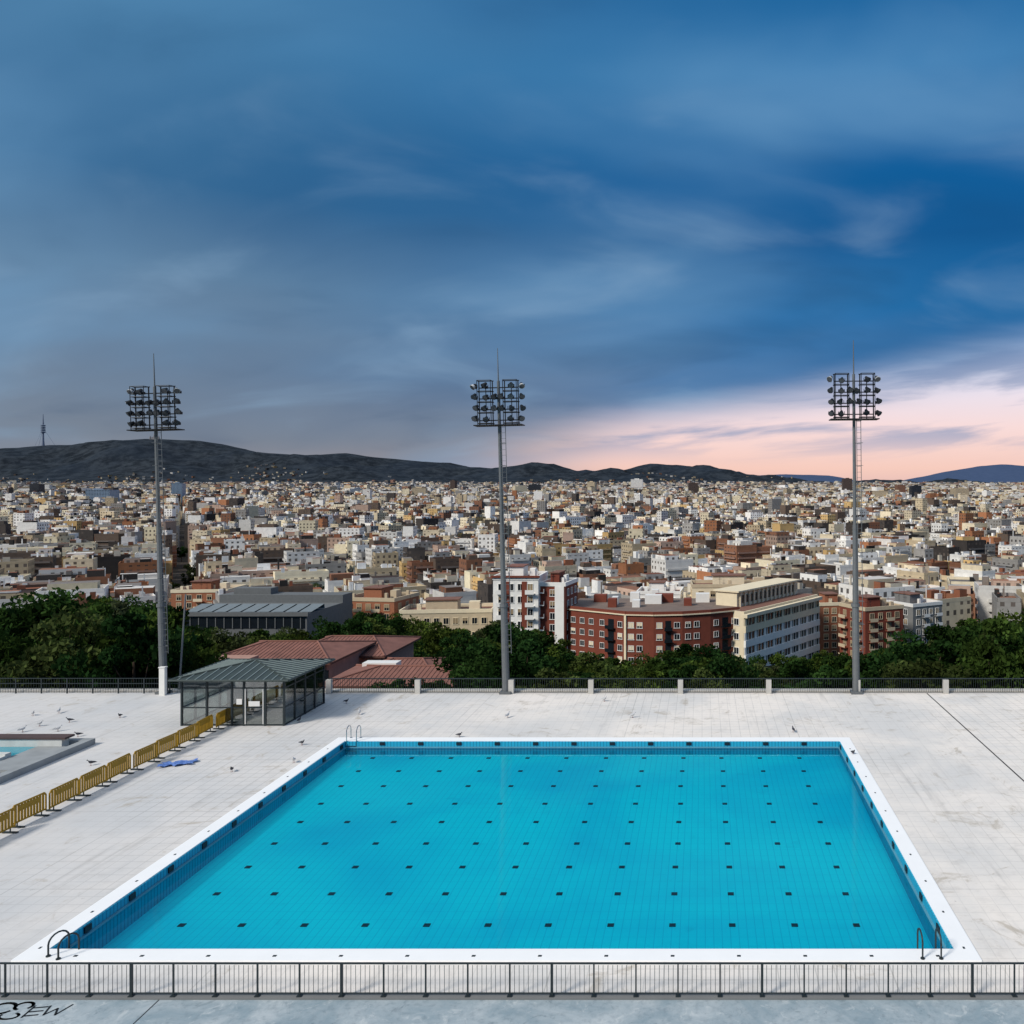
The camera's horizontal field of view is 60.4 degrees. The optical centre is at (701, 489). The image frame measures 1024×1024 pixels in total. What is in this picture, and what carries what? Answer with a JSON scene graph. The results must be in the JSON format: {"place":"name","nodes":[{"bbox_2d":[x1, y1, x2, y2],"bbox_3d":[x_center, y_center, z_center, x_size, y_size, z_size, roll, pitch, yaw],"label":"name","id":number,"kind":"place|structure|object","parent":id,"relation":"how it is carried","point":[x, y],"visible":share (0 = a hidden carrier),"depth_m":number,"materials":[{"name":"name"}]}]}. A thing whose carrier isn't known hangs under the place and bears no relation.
{"place":"outdoors","nodes":[
{"label":"outdoors","id":0,"kind":"place"},
{"bbox_2d":[0,692,1023,991],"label":"pool deck","id":1,"kind":"structure","parent":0,"point":[950,788],"depth_m":35.98,"materials":[{"name":"concrete"}]},
{"bbox_2d":[0,808,18,833],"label":"crowd barrier","id":2,"kind":"object","parent":1,"relation":"on","point":[6,819],"visible":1,"depth_m":31.32,"materials":[{"name":"metal"}]},
{"bbox_2d":[12,792,48,827],"bbox_3d":[-25.736,12.251,32.489,0.560,0.889,1.608,0,0,2],"label":"crowd barrier","id":3,"kind":"object","parent":1,"relation":"on","point":[19,807],"visible":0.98,"depth_m":32.51,"materials":[{"name":"metal"}]},
{"bbox_2d":[0,734,94,783],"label":"paddling basin","id":4,"kind":"object","parent":1,"relation":"on","point":[21,754],"visible":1,"depth_m":40.90,"materials":[{"name":"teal concrete"}]},
{"bbox_2d":[46,778,81,810],"bbox_3d":[-25.643,12.251,34.130,0.568,0.889,1.608,0,0,0],"label":"crowd barrier","id":5,"kind":"object","parent":1,"relation":"on","point":[68,790],"visible":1,"depth_m":34.16,"materials":[{"name":"paint"}]},
{"bbox_2d":[77,765,109,795],"bbox_3d":[-25.655,12.251,35.770,0.569,0.889,1.608,0,0,0],"label":"crowd barrier","id":6,"kind":"object","parent":1,"relation":"on","point":[89,779],"visible":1,"depth_m":35.71,"materials":[{"name":"paint"}]},
{"bbox_2d":[103,753,133,782],"bbox_3d":[-25.697,12.251,37.410,0.592,0.889,1.608,0,0,0],"label":"crowd barrier","id":7,"kind":"object","parent":1,"relation":"on","point":[121,765],"visible":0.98,"depth_m":37.40,"materials":[{"name":"paint"}]},
{"bbox_2d":[0,678,242,693],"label":"terrace railing","id":8,"kind":"object","parent":1,"relation":"on","point":[93,683],"visible":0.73,"depth_m":52.93,"materials":[{"name":"metal"}]},
{"bbox_2d":[130,742,160,769],"bbox_3d":[-25.587,12.251,39.049,0.560,0.889,1.608,0,0,2],"label":"crowd barrier","id":9,"kind":"object","parent":1,"relation":"on","point":[148,753],"visible":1,"depth_m":39.00,"materials":[{"name":"paint"}]},
{"bbox_2d":[125,353,184,694],"bbox_3d":[-33.878,3.594,52.896,3.462,24.221,1.208,-2,0,0],"label":"floodlight mast","id":10,"kind":"object","parent":1,"relation":"on","point":[161,605],"visible":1,"depth_m":52.86,"materials":[{"name":"metal"}]},
{"bbox_2d":[158,666,167,695],"bbox_3d":[-33.340,11.820,52.500,0.400,1.760,0.300,0,0,0],"label":"pole base","id":11,"kind":"object","parent":1,"relation":"on","point":[162,680],"visible":1,"depth_m":52.38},
{"bbox_2d":[155,732,180,758],"bbox_3d":[-25.648,12.251,40.689,0.560,0.889,1.608,0,0,3],"label":"crowd barrier","id":12,"kind":"object","parent":1,"relation":"on","point":[168,743],"visible":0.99,"depth_m":40.76,"materials":[{"name":"paint"}]},
{"bbox_2d":[176,723,200,747],"bbox_3d":[-25.663,12.251,42.328,0.560,0.889,1.608,0,0,4],"label":"crowd barrier","id":13,"kind":"object","parent":1,"relation":"on","point":[188,733],"visible":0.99,"depth_m":42.38,"materials":[{"name":"paint"}]},
{"bbox_2d":[196,714,215,737],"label":"crowd barrier","id":14,"kind":"object","parent":1,"relation":"on","point":[205,724],"visible":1,"depth_m":43.93,"materials":[{"name":"paint"}]},
{"bbox_2d":[213,706,234,728],"bbox_3d":[-25.666,12.251,45.610,0.595,0.889,1.608,0,0,0],"label":"crowd barrier","id":15,"kind":"object","parent":1,"relation":"on","point":[223,716],"visible":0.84,"depth_m":45.48,"materials":[{"name":"paint"}]},
{"bbox_2d":[167,658,335,725],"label":"glass pavilion","id":16,"kind":"structure","parent":1,"relation":"on","point":[299,677],"depth_m":46.88,"materials":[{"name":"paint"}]},
{"bbox_2d":[11,737,981,961],"bbox_3d":[-5.525,12.875,33.100,26.110,0.450,20.560,0,0,0],"label":"pool coping","id":17,"kind":"object","parent":1,"relation":"on","point":[955,932],"visible":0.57,"depth_m":23.31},
{"bbox_2d":[46,930,79,959],"bbox_3d":[-17.443,12.818,23.192,0.520,1.464,0.650,0,0,20],"label":"pool ladder","id":18,"kind":"object","parent":17,"relation":"attached to","point":[59,943],"visible":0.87,"depth_m":23.11,"materials":[{"name":"metal"}]},
{"bbox_2d":[470,348,525,694],"bbox_3d":[-12.468,3.430,52.896,3.462,24.547,1.208,-1,0,0],"label":"floodlight mast","id":19,"kind":"object","parent":1,"relation":"on","point":[503,604],"visible":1,"depth_m":52.86,"materials":[{"name":"metal"}]},
{"bbox_2d":[51,741,952,948],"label":"swimming pool","id":20,"kind":"structure","parent":1,"relation":"in","point":[581,845],"depth_m":31.11,"materials":[{"name":"liquid"}]},
{"bbox_2d":[0,994,1023,999],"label":"kerb","id":21,"kind":"structure","parent":1,"relation":"on","point":[514,997],"depth_m":21.14,"materials":[{"name":"grey concrete"}]},
{"bbox_2d":[0,962,1023,996],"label":"foreground railing","id":22,"kind":"object","parent":21,"relation":"on","point":[131,993],"visible":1,"depth_m":21.20,"materials":[{"name":"metal"}]},
{"bbox_2d":[326,678,1023,693],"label":"terrace railing","id":23,"kind":"object","parent":1,"relation":"on","point":[417,685],"visible":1,"depth_m":52.93,"materials":[{"name":"metal"}]},
{"bbox_2d":[827,340,881,694],"bbox_3d":[9.549,3.182,52.896,3.445,25.036,1.208,0,0,0],"label":"floodlight mast","id":24,"kind":"object","parent":1,"relation":"on","point":[855,604],"visible":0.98,"depth_m":52.86,"materials":[{"name":"metal"}]},
{"bbox_2d":[0,1000,1023,1023],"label":"concrete apron","id":25,"kind":"object","parent":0,"point":[556,1012],"visible":1,"depth_m":20.59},
{"bbox_2d":[0,1001,73,1019],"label":"graffiti","id":26,"kind":"object","parent":25,"relation":"on","point":[32,1006],"visible":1,"depth_m":20.71,"materials":[{"name":"paint"}]},
{"bbox_2d":[0,439,1023,668],"bbox_3d":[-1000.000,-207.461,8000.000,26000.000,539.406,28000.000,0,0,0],"label":"ground","id":27,"kind":"structure","parent":0,"point":[201,461],"depth_m":7222.97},
{"bbox_2d":[0,635,32,687],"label":"park tree","id":28,"kind":"object","parent":27,"relation":"on","point":[15,647],"visible":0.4,"depth_m":61.67,"materials":[{"name":"green plant"}]},
{"bbox_2d":[0,612,37,655],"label":"park tree","id":29,"kind":"object","parent":27,"relation":"on","point":[17,629],"visible":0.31,"depth_m":69.78,"materials":[{"name":"green plant"}]},
{"bbox_2d":[0,591,74,641],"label":"park tree","id":30,"kind":"object","parent":27,"relation":"on","point":[30,598],"visible":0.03,"depth_m":85.43,"materials":[{"name":"green plant"}]},
{"bbox_2d":[0,605,108,687],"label":"park tree","id":31,"kind":"object","parent":27,"relation":"on","point":[28,666],"visible":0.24,"depth_m":59.53,"materials":[{"name":"green plant"}]},
{"bbox_2d":[0,586,110,649],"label":"park tree","id":32,"kind":"object","parent":27,"relation":"on","point":[42,610],"visible":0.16,"depth_m":79.09,"materials":[{"name":"green plant"}]},
{"bbox_2d":[44,602,138,679],"bbox_3d":[-45.712,16.037,64.444,8.808,15.129,8.106,0,0,8],"label":"park tree","id":33,"kind":"object","parent":27,"relation":"on","point":[104,609],"visible":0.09,"depth_m":64.24,"materials":[{"name":"green plant"}]},
{"bbox_2d":[86,488,119,500],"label":"building","id":34,"kind":"structure","parent":27,"relation":"on","point":[97,492],"depth_m":2104.88,"materials":[{"name":"grey concrete"}]},
{"bbox_2d":[50,611,203,687],"bbox_3d":[-39.121,15.272,58.030,8.238,13.867,7.285,0,0,29],"label":"park tree","id":35,"kind":"object","parent":27,"relation":"on","point":[127,665],"visible":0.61,"depth_m":57.78,"materials":[{"name":"green plant"}]},
{"bbox_2d":[74,600,190,670],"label":"park tree","id":36,"kind":"object","parent":27,"relation":"on","point":[119,607],"visible":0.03,"depth_m":77.75,"materials":[{"name":"green plant"}]},
{"bbox_2d":[62,609,227,687],"bbox_3d":[-41.606,16.048,63.289,11.437,14.113,9.696,0,0,-20],"label":"park tree","id":37,"kind":"object","parent":27,"relation":"on","point":[205,658],"visible":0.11,"depth_m":63.11,"materials":[{"name":"green plant"}]},
{"bbox_2d":[128,603,213,643],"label":"park tree","id":38,"kind":"object","parent":27,"relation":"on","point":[142,609],"visible":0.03,"depth_m":89.35,"materials":[{"name":"green plant"}]},
{"bbox_2d":[157,634,242,686],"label":"park tree","id":39,"kind":"object","parent":27,"relation":"on","point":[204,640],"visible":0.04,"depth_m":73.38,"materials":[{"name":"green plant"}]},
{"bbox_2d":[169,576,246,609],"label":"orange apartment block","id":40,"kind":"structure","parent":27,"relation":"on","point":[199,591],"depth_m":271.04,"materials":[{"name":"paint"}]},
{"bbox_2d":[169,582,246,607],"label":"window frames and parapet","id":41,"kind":"structure","parent":40,"relation":"in","point":[227,585],"depth_m":271.10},
{"bbox_2d":[208,626,249,653],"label":"park tree","id":42,"kind":"object","parent":27,"relation":"on","point":[219,639],"visible":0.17,"depth_m":127.62,"materials":[{"name":"green plant"}]},
{"bbox_2d":[186,587,351,637],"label":"grey sports hall","id":43,"kind":"structure","parent":27,"relation":"on","point":[271,610],"depth_m":205.64,"materials":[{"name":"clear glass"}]},
{"bbox_2d":[214,643,413,685],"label":"walls","id":44,"kind":"structure","parent":27,"relation":"on","point":[342,665],"depth_m":90.40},
{"bbox_2d":[221,635,451,685],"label":"tiled roof","id":45,"kind":"structure","parent":44,"relation":"on","point":[336,647],"depth_m":91.08,"materials":[{"name":"tile"}]},
{"bbox_2d":[318,638,451,687],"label":"eaves","id":46,"kind":"object","parent":44,"relation":"on","point":[333,662],"visible":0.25,"depth_m":96.22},
{"bbox_2d":[311,615,340,639],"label":"park tree","id":47,"kind":"object","parent":27,"relation":"on","point":[321,633],"visible":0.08,"depth_m":155.15,"materials":[{"name":"green plant"}]},
{"bbox_2d":[324,620,378,634],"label":"park tree","id":48,"kind":"object","parent":27,"relation":"on","point":[357,628],"visible":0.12,"depth_m":118.18,"materials":[{"name":"green plant"}]},
{"bbox_2d":[352,581,419,618],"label":"brown apartment block","id":49,"kind":"structure","parent":27,"relation":"on","point":[386,600],"depth_m":232.07,"materials":[{"name":"orange brick"}]},
{"bbox_2d":[352,589,419,618],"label":"window frames and parapet","id":50,"kind":"structure","parent":49,"relation":"in","point":[395,595],"depth_m":231.83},
{"bbox_2d":[361,618,412,635],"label":"park tree","id":51,"kind":"object","parent":27,"relation":"on","point":[380,629],"visible":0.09,"depth_m":140.11,"materials":[{"name":"green plant"}]},
{"bbox_2d":[367,614,415,635],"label":"park tree","id":52,"kind":"object","parent":27,"relation":"on","point":[379,618],"visible":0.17,"depth_m":146.72,"materials":[{"name":"green plant"}]},
{"bbox_2d":[403,615,431,644],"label":"park tree","id":53,"kind":"object","parent":27,"relation":"on","point":[420,626],"visible":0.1,"depth_m":156.01,"materials":[{"name":"green plant"}]},
{"bbox_2d":[414,629,477,656],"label":"park tree","id":54,"kind":"object","parent":27,"relation":"on","point":[435,635],"visible":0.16,"depth_m":134.21,"materials":[{"name":"green plant"}]},
{"bbox_2d":[401,599,492,636],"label":"walls","id":55,"kind":"structure","parent":27,"relation":"on","point":[449,604],"depth_m":228.23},
{"bbox_2d":[399,600,492,632],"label":"window frames and parapet","id":56,"kind":"structure","parent":55,"relation":"attached to","point":[474,606],"depth_m":228.12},
{"bbox_2d":[437,629,476,656],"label":"park tree","id":57,"kind":"object","parent":27,"relation":"on","point":[463,640],"visible":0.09,"depth_m":119.97,"materials":[{"name":"green plant"}]},
{"bbox_2d":[450,655,496,685],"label":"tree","id":58,"kind":"object","parent":27,"relation":"on","point":[478,671],"visible":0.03,"depth_m":68.32,"materials":[{"name":"green plant"}]},
{"bbox_2d":[431,625,551,687],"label":"park tree","id":59,"kind":"object","parent":27,"relation":"on","point":[494,633],"visible":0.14,"depth_m":74.30,"materials":[{"name":"green plant"}]},
{"bbox_2d":[0,463,1023,628],"bbox_3d":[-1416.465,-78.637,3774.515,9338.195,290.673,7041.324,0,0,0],"label":"city buildings","id":60,"kind":"structure","parent":27,"relation":"on","point":[961,556],"depth_m":658.93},
{"bbox_2d":[1,688,1023,691],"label":"retaining wall","id":61,"kind":"structure","parent":27,"relation":"on","point":[605,690],"depth_m":53.21,"materials":[{"name":"concrete"}]},
{"bbox_2d":[472,622,556,647],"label":"park tree","id":62,"kind":"object","parent":27,"relation":"on","point":[486,640],"visible":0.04,"depth_m":106.32,"materials":[{"name":"green plant"}]},
{"bbox_2d":[451,638,585,687],"bbox_3d":[-14.169,17.501,65.700,10.946,11.587,9.279,0,0,-8],"label":"park tree","id":63,"kind":"object","parent":27,"relation":"on","point":[537,649],"visible":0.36,"depth_m":64.43,"materials":[{"name":"green plant"}]},
{"bbox_2d":[491,561,547,630],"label":"white apartment tower","id":64,"kind":"structure","parent":27,"relation":"on","point":[524,599],"depth_m":216.00,"materials":[{"name":"paint"}]},
{"bbox_2d":[492,568,547,630],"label":"window frames and parapet","id":65,"kind":"structure","parent":64,"relation":"in","point":[533,571],"depth_m":215.88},
{"bbox_2d":[514,667,580,687],"bbox_3d":[-11.254,17.677,62.236,7.031,9.077,6.217,0,0,-9],"label":"park tree","id":66,"kind":"object","parent":27,"relation":"on","point":[547,672],"visible":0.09,"depth_m":61.77,"materials":[{"name":"green plant"}]},
{"bbox_2d":[540,570,577,648],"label":"brick apartment tower","id":67,"kind":"structure","parent":27,"relation":"on","point":[559,596],"depth_m":217.74,"materials":[{"name":"paint"}]},
{"bbox_2d":[540,574,577,648],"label":"window frames and parapet","id":68,"kind":"structure","parent":67,"relation":"in","point":[565,581],"depth_m":218.96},
{"bbox_2d":[545,644,598,679],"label":"park tree","id":69,"kind":"object","parent":27,"relation":"on","point":[553,651],"visible":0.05,"depth_m":78.50,"materials":[{"name":"green plant"}]},
{"bbox_2d":[566,651,599,674],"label":"park tree","id":70,"kind":"object","parent":27,"relation":"on","point":[587,656],"visible":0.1,"depth_m":103.86,"materials":[{"name":"green plant"}]},
{"bbox_2d":[581,659,649,687],"bbox_3d":[-6.316,16.764,59.147,7.092,9.865,6.527,0,0,-26],"label":"park tree","id":71,"kind":"object","parent":27,"relation":"on","point":[607,669],"visible":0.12,"depth_m":59.15,"materials":[{"name":"green plant"}]},
{"bbox_2d":[622,670,665,687],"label":"park tree","id":72,"kind":"object","parent":27,"relation":"on","point":[652,674],"visible":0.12,"depth_m":77.62,"materials":[{"name":"green plant"}]},
{"bbox_2d":[568,593,732,664],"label":"walls","id":73,"kind":"structure","parent":27,"relation":"on","point":[705,630],"depth_m":211.35,"materials":[{"name":"red brick"}]},
{"bbox_2d":[571,617,732,660],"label":"window glass","id":74,"kind":"object","parent":73,"relation":"attached to","point":[667,639],"visible":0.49,"depth_m":211.32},
{"bbox_2d":[567,609,737,661],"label":"shutters and cornice","id":75,"kind":"object","parent":73,"relation":"attached to","point":[625,637],"visible":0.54,"depth_m":208.81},
{"bbox_2d":[571,589,733,663],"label":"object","id":76,"kind":"structure","parent":73,"relation":"attached to","point":[653,598],"depth_m":220.82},
{"bbox_2d":[573,598,734,611],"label":"roof","id":77,"kind":"structure","parent":73,"relation":"on","point":[625,604],"depth_m":224.53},
{"bbox_2d":[568,606,739,614],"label":"parapet","id":78,"kind":"structure","parent":77,"relation":"on","point":[653,613],"depth_m":210.62,"materials":[{"name":"red brick"}]},
{"bbox_2d":[621,658,683,686],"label":"park tree","id":79,"kind":"object","parent":27,"relation":"on","point":[653,665],"visible":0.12,"depth_m":84.23,"materials":[{"name":"green plant"}]},
{"bbox_2d":[636,580,683,597],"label":"white apartment block","id":80,"kind":"structure","parent":27,"relation":"on","point":[663,587],"depth_m":255.32,"materials":[{"name":"paint"}]},
{"bbox_2d":[636,584,683,597],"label":"window frames and parapet","id":81,"kind":"structure","parent":80,"relation":"in","point":[672,587],"depth_m":255.33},
{"bbox_2d":[662,666,717,687],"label":"park tree","id":82,"kind":"object","parent":27,"relation":"on","point":[675,673],"visible":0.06,"depth_m":72.12,"materials":[{"name":"green plant"}]},
{"bbox_2d":[670,643,723,666],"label":"park tree","id":83,"kind":"object","parent":27,"relation":"on","point":[709,651],"visible":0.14,"depth_m":110.86,"materials":[{"name":"green plant"}]},
{"bbox_2d":[676,667,730,687],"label":"park tree","id":84,"kind":"object","parent":27,"relation":"on","point":[702,672],"visible":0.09,"depth_m":62.81,"materials":[{"name":"green plant"}]},
{"bbox_2d":[677,657,765,686],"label":"park tree","id":85,"kind":"object","parent":27,"relation":"on","point":[704,663],"visible":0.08,"depth_m":84.03,"materials":[{"name":"green plant"}]},
{"bbox_2d":[681,653,763,687],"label":"park tree","id":86,"kind":"object","parent":27,"relation":"on","point":[713,667],"visible":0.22,"depth_m":66.86,"materials":[{"name":"green plant"}]},
{"bbox_2d":[687,573,764,597],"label":"cream apartment block","id":87,"kind":"structure","parent":27,"relation":"on","point":[720,580],"depth_m":252.04,"materials":[{"name":"beige concrete"}]},
{"bbox_2d":[690,577,764,596],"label":"window frames and parapet","id":88,"kind":"structure","parent":87,"relation":"in","point":[755,579],"depth_m":249.81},
{"bbox_2d":[713,578,821,657],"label":"walls","id":89,"kind":"structure","parent":27,"relation":"on","point":[729,596],"depth_m":227.94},
{"bbox_2d":[734,584,817,664],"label":"window glass","id":90,"kind":"object","parent":89,"relation":"attached to","point":[759,620],"visible":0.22,"depth_m":230.80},
{"bbox_2d":[733,613,819,665],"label":"white spandrel bands","id":91,"kind":"object","parent":89,"relation":"attached to","point":[782,633],"visible":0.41,"depth_m":232.74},
{"bbox_2d":[738,593,814,610],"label":"roof","id":92,"kind":"structure","parent":89,"relation":"on","point":[771,602],"depth_m":233.71,"materials":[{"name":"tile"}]},
{"bbox_2d":[758,652,795,683],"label":"park tree","id":93,"kind":"object","parent":27,"relation":"on","point":[772,659],"visible":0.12,"depth_m":121.84,"materials":[{"name":"green plant"}]},
{"bbox_2d":[769,658,818,683],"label":"park tree","id":94,"kind":"object","parent":27,"relation":"on","point":[795,668],"visible":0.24,"depth_m":100.81,"materials":[{"name":"green plant"}]},
{"bbox_2d":[818,591,852,653],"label":"brown apartment block","id":95,"kind":"structure","parent":27,"relation":"on","point":[829,631],"depth_m":262.77,"materials":[{"name":"orange brick"}]},
{"bbox_2d":[819,595,852,653],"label":"window frames and parapet","id":96,"kind":"structure","parent":95,"relation":"in","point":[841,598],"depth_m":262.89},
{"bbox_2d":[820,655,851,670],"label":"park tree","id":97,"kind":"object","parent":27,"relation":"on","point":[840,661],"visible":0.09,"depth_m":96.77,"materials":[{"name":"green plant"}]},
{"bbox_2d":[808,669,885,687],"bbox_3d":[10.649,16.926,58.661,8.020,9.377,7.092,0,0,-42],"label":"park tree","id":98,"kind":"object","parent":27,"relation":"on","point":[869,673],"visible":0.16,"depth_m":58.07,"materials":[{"name":"green plant"}]},
{"bbox_2d":[838,594,903,656],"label":"brick apartment block","id":99,"kind":"structure","parent":27,"relation":"on","point":[882,618],"depth_m":235.51,"materials":[{"name":"brown brick"}]},
{"bbox_2d":[838,597,903,656],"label":"window frames and parapet","id":100,"kind":"structure","parent":99,"relation":"in","point":[891,605],"depth_m":235.37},
{"bbox_2d":[886,588,942,643],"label":"grey apartment block","id":101,"kind":"structure","parent":27,"relation":"on","point":[920,613],"depth_m":251.11,"materials":[{"name":"paint"}]},
{"bbox_2d":[886,594,942,642],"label":"window frames and parapet","id":102,"kind":"structure","parent":101,"relation":"in","point":[929,602],"depth_m":251.34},
{"bbox_2d":[851,629,983,687],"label":"park tree","id":103,"kind":"object","parent":27,"relation":"on","point":[899,650],"visible":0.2,"depth_m":65.92,"materials":[{"name":"green plant"}]},
{"bbox_2d":[878,658,973,687],"bbox_3d":[16.217,16.657,59.137,8.090,10.210,10.293,0,0,18],"label":"park tree","id":104,"kind":"object","parent":27,"relation":"on","point":[928,669],"visible":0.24,"depth_m":59.00,"materials":[{"name":"green plant"}]},
{"bbox_2d":[884,624,1022,682],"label":"park tree","id":105,"kind":"object","parent":27,"relation":"on","point":[956,639],"visible":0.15,"depth_m":70.40,"materials":[{"name":"green plant"}]},
{"bbox_2d":[951,616,1023,687],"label":"park tree","id":106,"kind":"object","parent":27,"relation":"on","point":[988,660],"visible":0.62,"depth_m":61.03,"materials":[{"name":"green plant"}]},
{"bbox_2d":[956,618,1023,684],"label":"park tree","id":107,"kind":"object","parent":27,"relation":"on","point":[1000,640],"visible":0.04,"depth_m":74.94,"materials":[{"name":"green plant"}]},
{"bbox_2d":[0,0,1023,480],"label":"sky","id":108,"kind":"structure","parent":0,"point":[321,223],"materials":[{"name":"blue"}]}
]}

